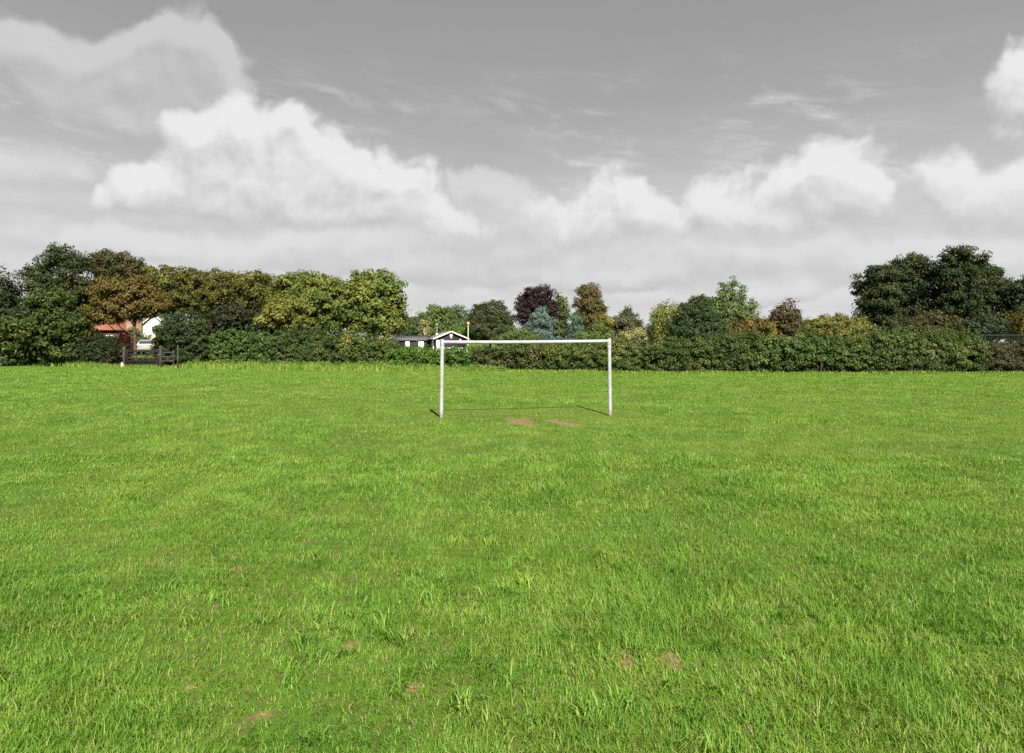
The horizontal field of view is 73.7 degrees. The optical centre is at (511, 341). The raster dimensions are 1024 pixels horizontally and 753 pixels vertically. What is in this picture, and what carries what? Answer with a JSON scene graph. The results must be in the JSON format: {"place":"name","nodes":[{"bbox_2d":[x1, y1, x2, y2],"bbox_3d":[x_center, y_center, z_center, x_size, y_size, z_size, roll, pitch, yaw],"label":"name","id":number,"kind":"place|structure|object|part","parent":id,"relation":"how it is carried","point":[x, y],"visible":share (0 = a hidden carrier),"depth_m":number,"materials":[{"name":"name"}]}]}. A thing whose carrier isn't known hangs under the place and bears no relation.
{"place":"outdoors","nodes":[
{"label":"outdoors","id":0,"kind":"place"},
{"bbox_2d":[117,331,132,349],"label":"red shed","id":1,"kind":"structure","parent":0,"point":[127,339],"depth_m":71.02,"materials":[{"name":"paint"}]},
{"bbox_2d":[0,342,1023,752],"bbox_3d":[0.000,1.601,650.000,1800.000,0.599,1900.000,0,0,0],"label":"ground","id":2,"kind":"structure","parent":0,"point":[426,644],"depth_m":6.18,"materials":[{"name":"green plant"}]},
{"bbox_2d":[0,266,35,334],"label":"dark tree","id":3,"kind":"object","parent":2,"relation":"on","point":[9,298],"visible":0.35,"depth_m":57.98,"materials":[{"name":"green plant"}]},
{"bbox_2d":[0,286,98,365],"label":"bush","id":4,"kind":"object","parent":2,"relation":"on","point":[25,338],"visible":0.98,"depth_m":50.02,"materials":[{"name":"green plant"}]},
{"bbox_2d":[0,338,102,363],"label":"hedge","id":5,"kind":"object","parent":2,"relation":"on","point":[95,344],"visible":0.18,"depth_m":50.16,"materials":[{"name":"green plant"}]},
{"bbox_2d":[11,242,101,336],"bbox_3d":[-41.523,-3.761,61.874,9.364,10.518,8.448,0,0,0],"label":"oak tree","id":6,"kind":"object","parent":2,"relation":"on","point":[40,276],"visible":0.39,"depth_m":61.53,"materials":[{"name":"green plant"}]},
{"bbox_2d":[79,337,135,364],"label":"hedge","id":7,"kind":"object","parent":2,"relation":"on","point":[111,354],"visible":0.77,"depth_m":49.57,"materials":[{"name":"green plant"}]},
{"bbox_2d":[93,317,126,344],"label":"brick bungalow","id":8,"kind":"object","parent":2,"relation":"on","point":[107,329],"visible":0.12,"depth_m":74.66,"materials":[{"name":"orange tile"}]},
{"bbox_2d":[75,248,147,349],"bbox_3d":[-38.361,-3.751,66.267,7.778,10.505,6.811,0,0,0],"label":"domed tree","id":9,"kind":"object","parent":2,"relation":"on","point":[108,263],"visible":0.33,"depth_m":64.52,"materials":[{"name":"green plant"}]},
{"bbox_2d":[122,346,125,365],"bbox_3d":[-27.437,1.198,48.300,0.170,1.677,0.170,0,0,0],"label":"gate post","id":10,"kind":"object","parent":2,"relation":"on","point":[123,354],"visible":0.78,"depth_m":48.22,"materials":[{"name":"grey wood"}]},
{"bbox_2d":[78,272,172,365],"bbox_3d":[-29.093,-1.628,51.453,6.908,7.248,4.702,0,0,0],"label":"chestnut tree","id":11,"kind":"object","parent":2,"relation":"on","point":[115,302],"visible":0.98,"depth_m":50.64,"materials":[{"name":"brown plant"}]},
{"bbox_2d":[126,320,141,349],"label":"brown roofed house","id":12,"kind":"structure","parent":2,"relation":"on","point":[129,324],"depth_m":91.22,"materials":[{"name":"brick"}]},
{"bbox_2d":[127,326,151,346],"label":"garden shrub","id":13,"kind":"object","parent":2,"relation":"on","point":[139,336],"visible":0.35,"depth_m":83.92,"materials":[{"name":"green plant"}]},
{"bbox_2d":[137,340,155,353],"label":"parked car","id":14,"kind":"object","parent":2,"relation":"on","point":[143,344],"visible":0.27,"depth_m":65.59,"materials":[{"name":"silver metal"}]},
{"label":"rear window","id":15,"kind":"part","parent":14,"relation":"part of","materials":[{"name":"grey glass"}]},
{"bbox_2d":[140,317,161,339],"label":"cream house","id":16,"kind":"structure","parent":2,"relation":"on","point":[148,324],"depth_m":99.98,"materials":[{"name":"white paint"}]},
{"bbox_2d":[159,345,162,366],"bbox_3d":[-24.744,1.178,48.100,0.170,1.747,0.170,0,0,0],"label":"gate post","id":17,"kind":"object","parent":2,"relation":"on","point":[160,355],"visible":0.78,"depth_m":48.02,"materials":[{"name":"grey wood"}]},
{"bbox_2d":[126,350,158,365],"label":"field gate","id":18,"kind":"structure","parent":17,"relation":"attached to","point":[145,355],"depth_m":48.18,"materials":[{"name":"wood"}]},
{"bbox_2d":[138,264,185,316],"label":"lime tree","id":19,"kind":"object","parent":2,"relation":"on","point":[165,281],"visible":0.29,"depth_m":63.38,"materials":[{"name":"green plant"}]},
{"bbox_2d":[162,350,173,366],"bbox_3d":[-24.194,1.257,48.025,0.860,1.250,0.090,0,0,0],"label":"rail fence","id":20,"kind":"object","parent":2,"relation":"on","point":[169,356],"visible":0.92,"depth_m":47.98,"materials":[{"name":"grey wood"}]},
{"bbox_2d":[177,345,178,367],"bbox_3d":[-22.468,1.163,45.900,0.085,1.777,0.085,0,0,0],"label":"fence stake","id":21,"kind":"object","parent":2,"relation":"on","point":[177,356],"visible":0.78,"depth_m":45.87,"materials":[{"name":"grey wood"}]},
{"bbox_2d":[147,310,213,365],"bbox_3d":[-24.341,-0.176,50.990,5.150,4.361,4.698,0,0,24],"label":"yew bush","id":22,"kind":"object","parent":2,"relation":"on","point":[189,338],"visible":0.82,"depth_m":49.80,"materials":[{"name":"green plant"}]},
{"bbox_2d":[160,267,245,317],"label":"lime tree","id":23,"kind":"object","parent":2,"relation":"on","point":[202,293],"visible":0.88,"depth_m":61.77,"materials":[{"name":"green plant"}]},
{"bbox_2d":[200,301,253,337],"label":"shade shrub","id":24,"kind":"object","parent":2,"relation":"on","point":[224,317],"visible":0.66,"depth_m":51.12,"materials":[{"name":"green plant"}]},
{"bbox_2d":[206,324,281,363],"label":"hedge","id":25,"kind":"object","parent":2,"relation":"on","point":[230,346],"visible":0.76,"depth_m":47.09,"materials":[{"name":"green plant"}]},
{"bbox_2d":[213,269,274,352],"bbox_3d":[-24.905,-2.673,64.895,7.055,8.627,6.135,0,0,0],"label":"lime tree","id":26,"kind":"object","parent":2,"relation":"on","point":[247,285],"visible":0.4,"depth_m":63.40,"materials":[{"name":"green plant"}]},
{"bbox_2d":[243,308,311,337],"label":"shade shrub","id":27,"kind":"object","parent":2,"relation":"on","point":[259,326],"visible":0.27,"depth_m":52.06,"materials":[{"name":"green plant"}]},
{"bbox_2d":[248,295,317,332],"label":"yellow maple","id":28,"kind":"object","parent":2,"relation":"on","point":[284,313],"visible":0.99,"depth_m":49.97,"materials":[{"name":"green plant"}]},
{"bbox_2d":[259,269,351,334],"bbox_3d":[-16.439,-1.981,55.461,7.886,7.886,6.448,0,0,-17],"label":"maple tree","id":29,"kind":"object","parent":2,"relation":"on","point":[319,293],"visible":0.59,"depth_m":54.49,"materials":[{"name":"green plant"}]},
{"bbox_2d":[265,322,353,364],"bbox_3d":[-13.672,0.342,46.430,6.440,3.272,2.510,0,0,16],"label":"hedge","id":30,"kind":"object","parent":2,"relation":"on","point":[306,344],"visible":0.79,"depth_m":45.98,"materials":[{"name":"green plant"}]},
{"bbox_2d":[333,276,347,284],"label":"green tree","id":31,"kind":"object","parent":2,"relation":"on","point":[339,280],"visible":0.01,"depth_m":66.73,"materials":[{"name":"green plant"}]},
{"bbox_2d":[183,358,506,371],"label":"undergrowth","id":32,"kind":"object","parent":2,"relation":"on","point":[457,366],"visible":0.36,"depth_m":44.34,"materials":[{"name":"green plant"}]},
{"bbox_2d":[335,324,400,365],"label":"hedge","id":33,"kind":"object","parent":2,"relation":"on","point":[363,350],"visible":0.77,"depth_m":45.07,"materials":[{"name":"green plant"}]},
{"bbox_2d":[330,267,416,338],"bbox_3d":[-10.488,-1.812,51.872,6.525,7.631,5.399,0,0,0],"label":"maple tree","id":34,"kind":"object","parent":2,"relation":"on","point":[369,303],"visible":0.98,"depth_m":50.83,"materials":[{"name":"green plant"}]},
{"bbox_2d":[394,335,427,348],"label":"wing building","id":35,"kind":"structure","parent":2,"relation":"on","point":[408,340],"depth_m":81.97,"materials":[{"name":"grey"}]},
{"bbox_2d":[418,341,423,346],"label":"window","id":36,"kind":"structure","parent":35,"relation":"in","point":[420,343],"depth_m":81.98,"materials":[{"name":"white paint"}]},
{"bbox_2d":[396,316,430,334],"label":"dark tree","id":37,"kind":"object","parent":2,"relation":"on","point":[414,320],"visible":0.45,"depth_m":95.21,"materials":[{"name":"green plant"}]},
{"bbox_2d":[417,319,432,335],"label":"bare shrub","id":38,"kind":"object","parent":2,"relation":"on","point":[424,330],"visible":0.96,"depth_m":89.92,"materials":[{"name":"beige plant"}]},
{"bbox_2d":[382,340,478,366],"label":"hedge","id":39,"kind":"object","parent":2,"relation":"on","point":[417,354],"visible":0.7,"depth_m":43.63,"materials":[{"name":"green plant"}]},
{"bbox_2d":[415,303,458,336],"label":"green tree","id":40,"kind":"object","parent":2,"relation":"on","point":[434,315],"visible":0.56,"depth_m":103.05,"materials":[{"name":"green plant"}]},
{"bbox_2d":[427,324,467,349],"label":"clubhouse","id":41,"kind":"structure","parent":2,"relation":"on","point":[438,337],"depth_m":80.36,"materials":[{"name":"white wood"}]},
{"bbox_2d":[448,304,470,327],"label":"pale tree","id":42,"kind":"object","parent":2,"relation":"on","point":[462,316],"visible":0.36,"depth_m":111.13,"materials":[{"name":"green plant"}]},
{"bbox_2d":[442,321,479,339],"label":"ivy bush","id":43,"kind":"object","parent":2,"relation":"on","point":[459,329],"visible":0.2,"depth_m":90.73,"materials":[{"name":"green plant"}]},
{"bbox_2d":[463,299,517,346],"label":"holm oak","id":44,"kind":"object","parent":2,"relation":"on","point":[490,319],"visible":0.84,"depth_m":86.46,"materials":[{"name":"green plant"}]},
{"bbox_2d":[453,336,557,370],"bbox_3d":[-0.370,0.823,42.105,6.951,2.254,2.392,0,0,21],"label":"hedge","id":45,"kind":"object","parent":2,"relation":"on","point":[515,357],"visible":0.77,"depth_m":41.42,"materials":[{"name":"green plant"}]},
{"bbox_2d":[490,325,541,346],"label":"laurel bush","id":46,"kind":"object","parent":2,"relation":"on","point":[522,334],"visible":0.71,"depth_m":69.13,"materials":[{"name":"green plant"}]},
{"bbox_2d":[440,338,611,417],"bbox_3d":[0.374,1.019,16.714,4.277,2.175,0.111,0,0,-8],"label":"football goal","id":47,"kind":"object","parent":2,"relation":"on","point":[443,341],"visible":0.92,"depth_m":16.66,"materials":[{"name":"white paint"}]},
{"bbox_2d":[513,283,562,346],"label":"copper beech","id":48,"kind":"object","parent":2,"relation":"on","point":[530,298],"visible":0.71,"depth_m":91.21,"materials":[{"name":"purple plant"}]},
{"bbox_2d":[518,305,562,345],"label":"cedar tree","id":49,"kind":"object","parent":2,"relation":"on","point":[541,324],"visible":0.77,"depth_m":75.18,"materials":[{"name":"green plant"}]},
{"bbox_2d":[551,295,572,343],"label":"poplar tree","id":50,"kind":"object","parent":2,"relation":"on","point":[560,327],"visible":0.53,"depth_m":96.38,"materials":[{"name":"green plant"}]},
{"bbox_2d":[562,312,586,343],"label":"fir tree","id":51,"kind":"object","parent":2,"relation":"on","point":[576,326],"visible":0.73,"depth_m":77.71,"materials":[{"name":"green plant"}]},
{"bbox_2d":[540,334,625,371],"bbox_3d":[4.094,0.751,40.958,5.615,2.418,2.363,0,0,5],"label":"hedge","id":52,"kind":"object","parent":2,"relation":"on","point":[585,356],"visible":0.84,"depth_m":40.32,"materials":[{"name":"green plant"}]},
{"bbox_2d":[571,282,609,332],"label":"autumn tree","id":53,"kind":"object","parent":2,"relation":"on","point":[592,307],"visible":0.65,"depth_m":89.14,"materials":[{"name":"brown plant"}]},
{"bbox_2d":[574,321,616,344],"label":"green shrub","id":54,"kind":"object","parent":2,"relation":"on","point":[596,329],"visible":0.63,"depth_m":71.18,"materials":[{"name":"green plant"}]},
{"bbox_2d":[588,314,614,332],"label":"yellow shrub","id":55,"kind":"object","parent":2,"relation":"on","point":[607,321],"visible":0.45,"depth_m":81.35,"materials":[{"name":"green plant"}]},
{"bbox_2d":[606,314,643,338],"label":"grey tree","id":56,"kind":"object","parent":2,"relation":"on","point":[623,323],"visible":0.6,"depth_m":83.08,"materials":[{"name":"green plant"}]},
{"bbox_2d":[618,305,647,339],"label":"conifer tree","id":57,"kind":"object","parent":2,"relation":"on","point":[628,312],"visible":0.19,"depth_m":94.23,"materials":[{"name":"green plant"}]},
{"bbox_2d":[620,327,647,341],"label":"cream shrub","id":58,"kind":"object","parent":2,"relation":"on","point":[632,334],"visible":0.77,"depth_m":71.61,"materials":[{"name":"beige plant"}]},
{"bbox_2d":[641,323,652,341],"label":"cypress tree","id":59,"kind":"object","parent":2,"relation":"on","point":[647,328],"visible":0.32,"depth_m":72.91,"materials":[{"name":"green plant"}]},
{"bbox_2d":[611,330,711,372],"bbox_3d":[8.712,0.647,40.382,6.283,2.679,2.733,0,0,0],"label":"hedge","id":60,"kind":"object","parent":2,"relation":"on","point":[675,354],"visible":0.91,"depth_m":39.82,"materials":[{"name":"green plant"}]},
{"bbox_2d":[648,299,682,343],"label":"weeping willow","id":61,"kind":"object","parent":2,"relation":"on","point":[660,315],"visible":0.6,"depth_m":66.44,"materials":[{"name":"green plant"}]},
{"bbox_2d":[660,301,731,339],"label":"sycamore tree","id":62,"kind":"object","parent":2,"relation":"on","point":[699,317],"visible":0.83,"depth_m":63.44,"materials":[{"name":"green plant"}]},
{"bbox_2d":[675,294,728,315],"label":"tree","id":63,"kind":"object","parent":2,"relation":"on","point":[697,299],"visible":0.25,"depth_m":87.44,"materials":[{"name":"green plant"}]},
{"bbox_2d":[691,326,766,371],"bbox_3d":[12.661,0.549,40.193,4.617,2.877,2.723,0,0,0],"label":"hedge","id":64,"kind":"object","parent":2,"relation":"on","point":[731,352],"visible":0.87,"depth_m":39.62,"materials":[{"name":"green plant"}]},
{"bbox_2d":[704,275,760,332],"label":"white poplar","id":65,"kind":"object","parent":2,"relation":"on","point":[737,312],"visible":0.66,"depth_m":71.71,"materials":[{"name":"green plant"}]},
{"bbox_2d":[724,314,781,337],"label":"russet shrub","id":66,"kind":"object","parent":2,"relation":"on","point":[759,324],"visible":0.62,"depth_m":57.59,"materials":[{"name":"brown plant"}]},
{"bbox_2d":[766,297,805,337],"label":"brown oak","id":67,"kind":"object","parent":2,"relation":"on","point":[787,319],"visible":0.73,"depth_m":69.45,"materials":[{"name":"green plant"}]},
{"bbox_2d":[751,327,843,372],"bbox_3d":[16.401,0.566,39.745,5.701,2.817,2.629,0,0,10],"label":"hedge","id":68,"kind":"object","parent":2,"relation":"on","point":[786,353],"visible":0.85,"depth_m":39.26,"materials":[{"name":"green plant"}]},
{"bbox_2d":[795,312,876,343],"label":"olive thicket","id":69,"kind":"object","parent":2,"relation":"on","point":[833,325],"visible":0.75,"depth_m":57.10,"materials":[{"name":"green plant"}]},
{"bbox_2d":[826,330,885,372],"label":"hedge","id":70,"kind":"object","parent":2,"relation":"on","point":[853,358],"visible":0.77,"depth_m":38.76,"materials":[{"name":"green plant"}]},
{"bbox_2d":[848,264,909,332],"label":"dark tree","id":71,"kind":"object","parent":2,"relation":"on","point":[877,304],"visible":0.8,"depth_m":60.90,"materials":[{"name":"green plant"}]},
{"bbox_2d":[884,251,941,330],"bbox_3d":[37.473,-3.247,64.080,7.152,10.482,6.846,0,0,0],"label":"dark tree","id":72,"kind":"object","parent":2,"relation":"on","point":[915,286],"visible":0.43,"depth_m":62.91,"materials":[{"name":"green plant"}]},
{"bbox_2d":[882,313,964,340],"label":"shade shrub","id":73,"kind":"object","parent":2,"relation":"on","point":[935,321],"visible":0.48,"depth_m":49.33,"materials":[{"name":"green plant"}]},
{"bbox_2d":[864,323,992,372],"bbox_3d":[23.867,0.460,39.516,7.650,2.984,2.631,0,0,-5],"label":"hedge","id":74,"kind":"object","parent":2,"relation":"on","point":[906,351],"visible":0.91,"depth_m":38.86,"materials":[{"name":"green plant"}]},
{"bbox_2d":[910,243,1007,333],"bbox_3d":[39.752,-3.490,61.461,7.746,10.898,6.400,0,0,0],"label":"dark tree","id":75,"kind":"object","parent":2,"relation":"on","point":[963,289],"visible":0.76,"depth_m":60.25,"materials":[{"name":"green plant"}]},
{"bbox_2d":[951,312,1022,343],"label":"shrub","id":76,"kind":"object","parent":2,"relation":"on","point":[994,324],"visible":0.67,"depth_m":55.46,"materials":[{"name":"green plant"}]},
{"bbox_2d":[965,264,1014,342],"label":"dark tree","id":77,"kind":"object","parent":2,"relation":"on","point":[998,300],"visible":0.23,"depth_m":64.94,"materials":[{"name":"green plant"}]},
{"bbox_2d":[967,336,1023,371],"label":"hedge","id":78,"kind":"object","parent":2,"relation":"on","point":[1006,356],"visible":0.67,"depth_m":39.29,"materials":[{"name":"green plant"}]},
{"bbox_2d":[985,335,1023,343],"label":"fence","id":79,"kind":"object","parent":2,"relation":"on","point":[1002,335],"visible":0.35,"depth_m":44.46,"materials":[{"name":"green metal"}]},
{"bbox_2d":[997,274,1023,320],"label":"dark tree","id":80,"kind":"object","parent":2,"relation":"on","point":[1017,296],"visible":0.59,"depth_m":63.77,"materials":[{"name":"green plant"}]},
{"bbox_2d":[1001,304,1023,340],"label":"russet shrub","id":81,"kind":"object","parent":2,"relation":"on","point":[1018,324],"visible":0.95,"depth_m":52.19,"materials":[{"name":"brown plant"}]},
{"bbox_2d":[0,0,1023,341],"label":"sky","id":82,"kind":"structure","parent":0,"point":[650,152],"materials":[{"name":"grey"}]},
{"bbox_2d":[2,360,1023,374],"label":"rough grass","id":83,"kind":"structure","parent":0,"point":[312,367],"depth_m":42.63,"materials":[{"name":"green plant"}]},
{"bbox_2d":[65,332,124,360],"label":"shade shrub","id":84,"kind":"object","parent":83,"relation":"on","point":[108,339],"visible":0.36,"depth_m":50.55,"materials":[{"name":"green plant"}]}
]}

